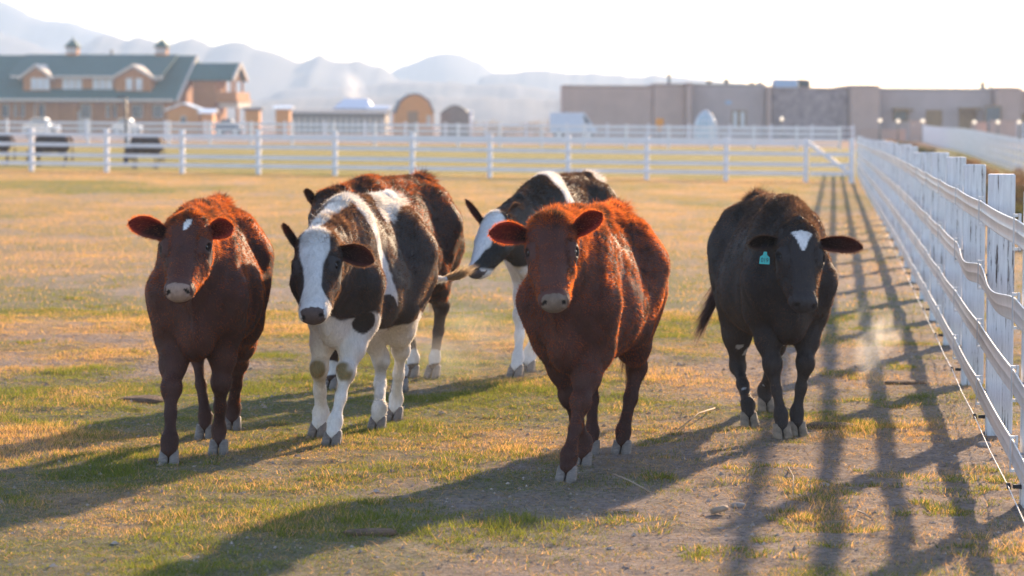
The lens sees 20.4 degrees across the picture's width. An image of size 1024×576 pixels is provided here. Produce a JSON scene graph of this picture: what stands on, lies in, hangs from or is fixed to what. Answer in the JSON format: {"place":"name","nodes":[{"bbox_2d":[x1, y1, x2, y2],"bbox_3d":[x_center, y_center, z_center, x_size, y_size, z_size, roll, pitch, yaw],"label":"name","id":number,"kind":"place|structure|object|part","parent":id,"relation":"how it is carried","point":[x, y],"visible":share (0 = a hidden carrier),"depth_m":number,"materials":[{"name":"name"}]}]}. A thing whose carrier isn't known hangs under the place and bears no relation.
{"place":"outdoors","nodes":[
{"label":"outdoors","id":0,"kind":"place"},
{"bbox_2d":[0,0,125,52],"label":"hills","id":1,"kind":"structure","parent":0,"point":[56,36],"depth_m":2121.29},
{"bbox_2d":[0,32,410,100],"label":"hills ridge","id":2,"kind":"structure","parent":0,"point":[268,73],"depth_m":1618.72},
{"bbox_2d":[227,95,560,124],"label":"hills","id":3,"kind":"structure","parent":0,"point":[502,111],"depth_m":1026.95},
{"bbox_2d":[258,81,560,101],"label":"hills foot","id":4,"kind":"object","parent":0,"point":[459,90],"visible":0.09,"depth_m":1332.38},
{"bbox_2d":[391,52,494,84],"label":"hills peak","id":5,"kind":"structure","parent":0,"point":[444,67],"depth_m":2010.89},
{"bbox_2d":[0,125,1023,575],"bbox_3d":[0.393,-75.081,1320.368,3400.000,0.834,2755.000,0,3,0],"label":"ground","id":6,"kind":"structure","parent":0,"point":[602,499],"depth_m":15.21,"materials":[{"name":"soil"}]},
{"bbox_2d":[0,135,15,165],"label":"cow","id":7,"kind":"object","parent":6,"relation":"on","point":[5,138],"visible":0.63,"depth_m":98.77},
{"bbox_2d":[22,118,61,136],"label":"parked car","id":8,"kind":"object","parent":6,"relation":"on","point":[42,125],"visible":0.33,"depth_m":213.82,"materials":[{"name":"silver metal"}]},
{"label":"side window","id":9,"kind":"part","parent":8,"relation":"part of","materials":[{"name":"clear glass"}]},
{"bbox_2d":[26,136,73,166],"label":"cow","id":10,"kind":"object","parent":6,"relation":"on","point":[52,139],"visible":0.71,"depth_m":96.68},
{"bbox_2d":[117,96,126,149],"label":"lamp pole","id":11,"kind":"object","parent":6,"relation":"on","point":[125,117],"visible":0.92,"depth_m":104.78,"materials":[{"name":"metal"}]},
{"bbox_2d":[0,39,251,132],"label":"lodge barn","id":12,"kind":"structure","parent":6,"relation":"on","point":[72,84],"depth_m":297.65,"materials":[{"name":"green"}]},
{"bbox_2d":[2,104,8,117],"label":"window","id":13,"kind":"structure","parent":12,"relation":"in","point":[5,107],"depth_m":298.04,"materials":[{"name":"grey glass"}]},
{"bbox_2d":[14,104,24,117],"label":"window","id":14,"kind":"structure","parent":12,"relation":"in","point":[22,106],"depth_m":297.82,"materials":[{"name":"grey glass"}]},
{"bbox_2d":[31,78,37,89],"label":"window","id":15,"kind":"structure","parent":12,"relation":"in","point":[34,84],"depth_m":297.39,"materials":[{"name":"grey glass"}]},
{"bbox_2d":[34,104,44,117],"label":"window","id":16,"kind":"structure","parent":12,"relation":"in","point":[41,106],"depth_m":297.46,"materials":[{"name":"grey glass"}]},
{"bbox_2d":[37,78,43,89],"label":"window","id":17,"kind":"structure","parent":12,"relation":"in","point":[40,81],"depth_m":297.24,"materials":[{"name":"white glass"}]},
{"bbox_2d":[43,78,49,89],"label":"window","id":18,"kind":"structure","parent":12,"relation":"in","point":[46,83],"depth_m":297.17,"materials":[{"name":"white glass"}]},
{"bbox_2d":[62,78,68,88],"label":"window","id":19,"kind":"structure","parent":12,"relation":"in","point":[65,84],"depth_m":297.60,"materials":[{"name":"grey glass"}]},
{"bbox_2d":[68,78,74,88],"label":"window","id":20,"kind":"structure","parent":12,"relation":"in","point":[71,81],"depth_m":297.53,"materials":[{"name":"grey glass"}]},
{"bbox_2d":[75,78,81,88],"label":"window","id":21,"kind":"structure","parent":12,"relation":"in","point":[78,81],"depth_m":297.39,"materials":[{"name":"grey glass"}]},
{"bbox_2d":[78,111,91,131],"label":"door","id":22,"kind":"structure","parent":12,"relation":"in","point":[80,119],"depth_m":296.95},
{"bbox_2d":[80,104,90,117],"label":"window","id":23,"kind":"structure","parent":12,"relation":"in","point":[85,109],"depth_m":296.80,"materials":[{"name":"grey glass"}]},
{"bbox_2d":[93,78,99,88],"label":"window","id":24,"kind":"structure","parent":12,"relation":"in","point":[96,85],"depth_m":297.17,"materials":[{"name":"grey glass"}]},
{"bbox_2d":[99,78,105,88],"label":"window","id":25,"kind":"structure","parent":12,"relation":"in","point":[102,81],"depth_m":297.02,"materials":[{"name":"grey glass"}]},
{"bbox_2d":[106,78,112,88],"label":"window","id":26,"kind":"structure","parent":12,"relation":"in","point":[109,83],"depth_m":296.95,"materials":[{"name":"grey glass"}]},
{"bbox_2d":[106,104,116,117],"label":"window","id":27,"kind":"structure","parent":12,"relation":"in","point":[107,105],"depth_m":296.44,"materials":[{"name":"grey glass"}]},
{"bbox_2d":[126,78,132,89],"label":"window","id":28,"kind":"structure","parent":12,"relation":"in","point":[129,81],"depth_m":295.94,"materials":[{"name":"white glass"}]},
{"bbox_2d":[132,104,142,117],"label":"window","id":29,"kind":"structure","parent":12,"relation":"in","point":[137,109],"depth_m":296.01,"materials":[{"name":"grey glass"}]},
{"bbox_2d":[135,78,142,90],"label":"window","id":30,"kind":"structure","parent":12,"relation":"in","point":[138,81],"depth_m":295.79,"materials":[{"name":"white glass"}]},
{"bbox_2d":[153,104,162,117],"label":"window","id":31,"kind":"structure","parent":12,"relation":"in","point":[157,109],"depth_m":295.72,"materials":[{"name":"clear glass"}]},
{"bbox_2d":[112,118,142,132],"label":"parked car","id":32,"kind":"object","parent":6,"relation":"on","point":[123,126],"visible":0.51,"depth_m":230.79,"materials":[{"name":"silver metal"}]},
{"bbox_2d":[117,395,163,403],"bbox_3d":[-2.106,0.645,16.162,0.296,0.074,0.208,0,3,0],"label":"dung pile","id":33,"kind":"object","parent":6,"relation":"on","point":[150,399],"visible":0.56,"depth_m":16.10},
{"bbox_2d":[123,137,163,168],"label":"cow","id":34,"kind":"object","parent":6,"relation":"on","point":[143,140],"visible":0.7,"depth_m":95.64},
{"bbox_2d":[138,458,182,463],"bbox_3d":[-1.645,0.824,13.285,0.229,0.060,0.167,0,3,0],"label":"dung pile","id":35,"kind":"object","parent":6,"relation":"on","point":[148,459],"visible":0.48,"depth_m":13.26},
{"bbox_2d":[164,103,203,133],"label":"shed","id":36,"kind":"structure","parent":6,"relation":"on","point":[182,112],"depth_m":261.54,"materials":[{"name":"wood"}]},
{"bbox_2d":[180,116,185,121],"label":"window","id":37,"kind":"structure","parent":36,"relation":"in","point":[182,118],"depth_m":261.42,"materials":[{"name":"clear glass"}]},
{"bbox_2d":[126,179,275,464],"bbox_3d":[-1.489,0.137,13.826,0.616,1.326,1.952,0,3,0],"label":"cow","id":38,"kind":"object","parent":6,"relation":"on","point":[208,286],"visible":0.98,"depth_m":13.37},
{"bbox_2d":[197,109,218,133],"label":"shed","id":39,"kind":"structure","parent":6,"relation":"on","point":[207,115],"depth_m":260.56,"materials":[{"name":"wood"}]},
{"bbox_2d":[214,119,241,133],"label":"parked car","id":40,"kind":"object","parent":6,"relation":"on","point":[226,126],"visible":0.41,"depth_m":238.77,"materials":[{"name":"white paint"}]},
{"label":"side window","id":41,"kind":"part","parent":40,"relation":"part of","materials":[{"name":"glass"}]},
{"bbox_2d":[242,107,263,133],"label":"feed kiosk","id":42,"kind":"object","parent":6,"relation":"on","point":[253,114],"visible":0.73,"depth_m":249.56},
{"bbox_2d":[273,106,293,133],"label":"feed kiosk","id":43,"kind":"object","parent":6,"relation":"on","point":[283,113],"visible":0.82,"depth_m":249.56,"materials":[{"name":"wood"}]},
{"bbox_2d":[291,110,390,133],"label":"long stable","id":44,"kind":"structure","parent":6,"relation":"on","point":[344,116],"depth_m":299.47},
{"bbox_2d":[333,98,372,109],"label":"blue roofed house","id":45,"kind":"structure","parent":6,"relation":"on","point":[353,103],"depth_m":312.84,"materials":[{"name":"metal"}]},
{"bbox_2d":[342,528,396,536],"bbox_3d":[-0.555,0.950,11.034,0.213,0.034,0.142,0,3,0],"label":"dung pile","id":46,"kind":"object","parent":6,"relation":"on","point":[380,531],"visible":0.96,"depth_m":11.00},
{"bbox_2d":[366,105,391,132],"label":"annexe","id":47,"kind":"structure","parent":6,"relation":"on","point":[379,107],"depth_m":311.01,"materials":[{"name":"white metal"}]},
{"bbox_2d":[281,186,479,445],"bbox_3d":[-0.740,0.123,14.458,0.745,1.289,1.985,1,3,15],"label":"cow","id":48,"kind":"object","parent":6,"relation":"on","point":[365,277],"visible":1,"depth_m":14.24},
{"bbox_2d":[303,162,465,392],"bbox_3d":[-0.786,-0.084,17.177,0.632,1.385,2.003,1,4,19],"label":"cow","id":49,"kind":"object","parent":6,"relation":"on","point":[435,207],"visible":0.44,"depth_m":17.50},
{"bbox_2d":[0,128,808,181],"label":"board fence","id":50,"kind":"object","parent":6,"relation":"on","point":[334,148],"visible":0.91,"depth_m":87.83,"materials":[{"name":"white paint"}]},
{"bbox_2d":[807,138,854,182],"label":"gate","id":51,"kind":"structure","parent":50,"relation":"attached to","point":[843,166],"depth_m":86.04,"materials":[{"name":"white paint"}]},
{"bbox_2d":[392,92,433,134],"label":"gambrel shed","id":52,"kind":"structure","parent":6,"relation":"on","point":[413,107],"depth_m":261.50,"materials":[{"name":"metal"}]},
{"bbox_2d":[408,111,417,134],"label":"door","id":53,"kind":"structure","parent":52,"relation":"in","point":[412,115],"depth_m":261.48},
{"bbox_2d":[427,116,430,123],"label":"window","id":54,"kind":"structure","parent":52,"relation":"in","point":[428,117],"depth_m":261.61,"materials":[{"name":"grey glass"}]},
{"bbox_2d":[0,120,840,149],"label":"board fence","id":55,"kind":"object","parent":6,"relation":"on","point":[292,129],"visible":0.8,"depth_m":165.25,"materials":[{"name":"white paint"}]},
{"bbox_2d":[0,119,853,143],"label":"board fence","id":56,"kind":"object","parent":6,"relation":"on","point":[445,128],"visible":0.55,"depth_m":201.45,"materials":[{"name":"white paint"}]},
{"bbox_2d":[440,105,469,135],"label":"gambrel shed","id":57,"kind":"structure","parent":6,"relation":"on","point":[454,114],"depth_m":267.53,"materials":[{"name":"wood"}]},
{"bbox_2d":[469,111,472,135],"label":"white bollard","id":58,"kind":"object","parent":6,"relation":"on","point":[470,113],"visible":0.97,"depth_m":254.45,"materials":[{"name":"paint"}]},
{"bbox_2d":[466,119,503,135],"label":"desert bush","id":59,"kind":"object","parent":6,"relation":"on","point":[491,128],"visible":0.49,"depth_m":261.52,"materials":[{"name":"grey plant"}]},
{"bbox_2d":[489,119,520,135],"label":"desert bush","id":60,"kind":"object","parent":6,"relation":"on","point":[496,134],"visible":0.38,"depth_m":261.18,"materials":[{"name":"grey plant"}]},
{"bbox_2d":[0,345,1023,575],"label":"soil crumbs","id":61,"kind":"object","parent":6,"relation":"on","point":[471,495],"visible":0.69,"depth_m":13.29,"materials":[{"name":"brown soil"}]},
{"bbox_2d":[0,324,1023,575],"bbox_3d":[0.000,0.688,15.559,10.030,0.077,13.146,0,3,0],"label":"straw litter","id":62,"kind":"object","parent":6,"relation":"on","point":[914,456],"visible":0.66,"depth_m":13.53,"materials":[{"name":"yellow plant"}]},
{"bbox_2d":[505,121,540,135],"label":"desert bush","id":63,"kind":"object","parent":6,"relation":"on","point":[524,129],"visible":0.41,"depth_m":261.02,"materials":[{"name":"grey plant"}]},
{"bbox_2d":[524,119,551,135],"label":"desert bush","id":64,"kind":"object","parent":6,"relation":"on","point":[548,129],"visible":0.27,"depth_m":261.45,"materials":[{"name":"grey plant"}]},
{"bbox_2d":[464,166,619,378],"bbox_3d":[0.232,-0.113,18.200,0.632,1.336,2.241,2,4,22],"label":"cow","id":65,"kind":"object","parent":6,"relation":"on","point":[537,192],"visible":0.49,"depth_m":17.89},
{"bbox_2d":[550,112,596,136],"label":"delivery van","id":66,"kind":"object","parent":6,"relation":"on","point":[569,118],"visible":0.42,"depth_m":220.62,"materials":[{"name":"blue paint"}]},
{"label":"side window","id":67,"kind":"part","parent":66,"relation":"part of","materials":[{"name":"glass"}]},
{"bbox_2d":[487,195,670,483],"bbox_3d":[0.345,0.201,13.243,0.620,1.285,2.038,1,3,15],"label":"cow","id":68,"kind":"object","parent":6,"relation":"on","point":[592,294],"visible":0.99,"depth_m":12.85},
{"bbox_2d":[613,473,655,494],"bbox_3d":[0.505,0.845,12.452,0.068,0.044,0.650,-1,3,-14],"label":"stick","id":69,"kind":"object","parent":6,"relation":"on","point":[633,483],"visible":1,"depth_m":12.29,"materials":[{"name":"brown wood"}]},
{"bbox_2d":[656,118,663,146],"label":"orange sign","id":70,"kind":"object","parent":6,"relation":"on","point":[659,122],"visible":0.81,"depth_m":174.68,"materials":[{"name":"metal"}]},
{"bbox_2d":[677,407,714,430],"bbox_3d":[1.004,0.684,15.264,0.031,0.051,1.269,1,3,13],"label":"stick","id":71,"kind":"object","parent":6,"relation":"on","point":[696,415],"visible":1,"depth_m":15.12,"materials":[{"name":"brown wood"}]},
{"bbox_2d":[693,110,717,140],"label":"dome greenhouse","id":72,"kind":"object","parent":6,"relation":"on","point":[705,118],"visible":0.68,"depth_m":214.09,"materials":[{"name":"white paint"}]},
{"bbox_2d":[710,505,727,513],"bbox_3d":[0.854,0.912,11.709,0.082,0.028,0.030,-10,8,-27],"label":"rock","id":73,"kind":"object","parent":6,"relation":"on","point":[718,509],"visible":1,"depth_m":11.70,"materials":[{"name":"beige stone"}]},
{"bbox_2d":[731,502,745,506],"bbox_3d":[0.948,0.912,11.906,0.066,0.032,0.048,0,3,0],"label":"stone","id":74,"kind":"object","parent":6,"relation":"on","point":[741,504],"visible":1,"depth_m":11.89,"materials":[{"name":"grey stone"}]},
{"bbox_2d":[686,179,863,438],"bbox_3d":[1.378,0.087,15.028,0.672,1.316,1.969,0,3,-5],"label":"cow","id":75,"kind":"object","parent":6,"relation":"on","point":[773,275],"visible":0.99,"depth_m":14.57},
{"bbox_2d":[780,117,783,137],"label":"globe lamp","id":76,"kind":"object","parent":6,"relation":"on","point":[781,118],"visible":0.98,"depth_m":225.56,"materials":[{"name":"beige glass"}]},
{"bbox_2d":[786,464,793,497],"bbox_3d":[1.252,0.854,12.747,0.019,0.036,1.332,1,3,4],"label":"stick","id":77,"kind":"object","parent":6,"relation":"on","point":[793,481],"visible":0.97,"depth_m":12.56,"materials":[{"name":"brown wood"}]},
{"bbox_2d":[560,74,1023,139],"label":"flat roofed building","id":78,"kind":"structure","parent":6,"relation":"on","point":[797,102],"depth_m":235.57,"materials":[{"name":"brown paint"}]},
{"bbox_2d":[731,110,738,125],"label":"window","id":79,"kind":"structure","parent":78,"relation":"in","point":[734,113],"depth_m":236.06,"materials":[{"name":"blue glass"}]},
{"bbox_2d":[739,110,745,125],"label":"window","id":80,"kind":"structure","parent":78,"relation":"in","point":[742,113],"depth_m":236.00,"materials":[{"name":"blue glass"}]},
{"bbox_2d":[893,108,907,120],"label":"window","id":81,"kind":"structure","parent":78,"relation":"in","point":[901,115],"depth_m":235.83,"materials":[{"name":"grey glass"}]},
{"bbox_2d":[926,110,941,126],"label":"window","id":82,"kind":"structure","parent":78,"relation":"in","point":[933,117],"depth_m":235.83,"materials":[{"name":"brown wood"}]},
{"bbox_2d":[959,110,975,128],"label":"window","id":83,"kind":"structure","parent":78,"relation":"in","point":[966,117],"depth_m":235.83,"materials":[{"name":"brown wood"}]},
{"bbox_2d":[984,105,1001,131],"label":"window","id":84,"kind":"structure","parent":78,"relation":"in","point":[991,112],"depth_m":234.39,"materials":[{"name":"grey glass"}]},
{"bbox_2d":[1021,113,1023,132],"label":"door","id":85,"kind":"structure","parent":78,"relation":"in","point":[1022,114],"depth_m":235.65,"materials":[{"name":"grey wood"}]},
{"bbox_2d":[806,422,858,428],"bbox_3d":[1.694,0.736,15.083,0.320,0.051,0.216,0,3,0],"label":"dung pile","id":86,"kind":"object","parent":6,"relation":"on","point":[814,425],"visible":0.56,"depth_m":15.02,"materials":[{"name":"brown soil"}]},
{"bbox_2d":[878,119,881,139],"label":"globe lamp","id":87,"kind":"object","parent":6,"relation":"on","point":[879,121],"visible":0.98,"depth_m":224.58,"materials":[{"name":"beige glass"}]},
{"bbox_2d":[858,129,905,140],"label":"garden wall","id":88,"kind":"structure","parent":6,"relation":"on","point":[873,134],"depth_m":225.47,"materials":[{"name":"brown paint"}]},
{"bbox_2d":[896,119,899,140],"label":"globe lamp","id":89,"kind":"object","parent":6,"relation":"on","point":[897,121],"visible":0.97,"depth_m":224.58,"materials":[{"name":"beige glass"}]},
{"bbox_2d":[884,380,925,384],"bbox_3d":[2.441,0.592,17.656,0.260,0.044,0.171,0,3,0],"label":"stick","id":90,"kind":"object","parent":6,"relation":"on","point":[902,382],"visible":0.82,"depth_m":17.60,"materials":[{"name":"brown wood"}]},
{"bbox_2d":[904,141,920,145],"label":"desert bush","id":91,"kind":"object","parent":6,"relation":"on","point":[914,144],"visible":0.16,"depth_m":153.02,"materials":[{"name":"brown plant"}]},
{"bbox_2d":[909,120,926,141],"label":"garden wall","id":92,"kind":"structure","parent":6,"relation":"on","point":[915,129],"depth_m":223.45,"materials":[{"name":"pink paint"}]},
{"bbox_2d":[921,119,924,141],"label":"globe lamp","id":93,"kind":"object","parent":6,"relation":"on","point":[922,121],"visible":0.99,"depth_m":221.57,"materials":[{"name":"beige glass"}]},
{"bbox_2d":[918,145,936,151],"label":"desert bush","id":94,"kind":"object","parent":6,"relation":"on","point":[922,149],"visible":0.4,"depth_m":130.93,"materials":[{"name":"brown plant"}]},
{"bbox_2d":[856,136,1023,521],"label":"flexible rail fence","id":95,"kind":"object","parent":6,"relation":"on","point":[936,212],"visible":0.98,"depth_m":17.58,"materials":[{"name":"white paint"}]},
{"bbox_2d":[922,125,1023,172],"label":"board fence","id":96,"kind":"object","parent":6,"relation":"on","point":[976,143],"visible":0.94,"depth_m":134.47,"materials":[{"name":"white paint"}]},
{"bbox_2d":[966,157,987,169],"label":"desert bush","id":97,"kind":"object","parent":6,"relation":"on","point":[971,161],"visible":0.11,"depth_m":96.47,"materials":[{"name":"brown plant"}]},
{"bbox_2d":[971,122,987,131],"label":"garden wall","id":98,"kind":"structure","parent":6,"relation":"on","point":[980,126],"depth_m":223.43,"materials":[{"name":"pink paint"}]},
{"bbox_2d":[976,441,991,446],"bbox_3d":[2.342,0.782,14.120,0.079,0.043,0.063,0,3,0],"label":"stone","id":99,"kind":"object","parent":6,"relation":"on","point":[981,443],"visible":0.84,"depth_m":14.10,"materials":[{"name":"grey stone"}]},
{"bbox_2d":[975,163,1000,178],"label":"desert bush","id":100,"kind":"object","parent":6,"relation":"on","point":[990,170],"visible":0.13,"depth_m":85.25,"materials":[{"name":"brown plant"}]},
{"bbox_2d":[996,120,999,134],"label":"globe lamp","id":101,"kind":"object","parent":6,"relation":"on","point":[997,122],"visible":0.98,"depth_m":219.58,"materials":[{"name":"beige glass"}]},
{"bbox_2d":[989,120,1016,141],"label":"garden wall","id":102,"kind":"structure","parent":6,"relation":"on","point":[1007,127],"depth_m":221.44,"materials":[{"name":"pink paint"}]},
{"bbox_2d":[986,184,1022,202],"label":"desert bush","id":103,"kind":"object","parent":6,"relation":"on","point":[1015,189],"visible":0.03,"depth_m":56.96,"materials":[{"name":"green plant"}]},
{"bbox_2d":[986,186,1023,219],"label":"desert bush","id":104,"kind":"object","parent":6,"relation":"on","point":[1017,198],"visible":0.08,"depth_m":46.89,"materials":[{"name":"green plant"}]},
{"bbox_2d":[1004,166,1023,182],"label":"desert bush","id":105,"kind":"object","parent":6,"relation":"on","point":[1020,175],"visible":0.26,"depth_m":73.53,"materials":[{"name":"brown plant"}]},
{"bbox_2d":[1017,120,1020,140],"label":"globe lamp","id":106,"kind":"object","parent":6,"relation":"on","point":[1019,122],"visible":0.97,"depth_m":219.59,"materials":[{"name":"beige glass"}]},
{"bbox_2d":[1015,174,1023,197],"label":"desert bush","id":107,"kind":"object","parent":6,"relation":"on","point":[1021,183],"visible":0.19,"depth_m":62.54,"materials":[{"name":"brown plant"}]},
{"bbox_2d":[1015,196,1023,245],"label":"desert bush","id":108,"kind":"object","parent":6,"relation":"on","point":[1018,208],"visible":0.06,"depth_m":37.76,"materials":[{"name":"green plant"}]},
{"bbox_2d":[1016,122,1023,137],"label":"board fence","id":109,"kind":"object","parent":6,"relation":"on","point":[1020,129],"visible":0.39,"depth_m":231.44,"materials":[{"name":"white paint"}]},
{"bbox_2d":[0,169,1023,340],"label":"meadow grass","id":110,"kind":"structure","parent":0,"point":[6,187],"depth_m":55.20,"materials":[{"name":"plant"}]},
{"bbox_2d":[1,0,1023,89],"label":"sky","id":111,"kind":"structure","parent":0,"point":[826,43],"materials":[{"name":"white"}]},
{"bbox_2d":[477,70,745,90],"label":"hills","id":112,"kind":"structure","parent":0,"point":[549,80],"depth_m":1776.55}
]}

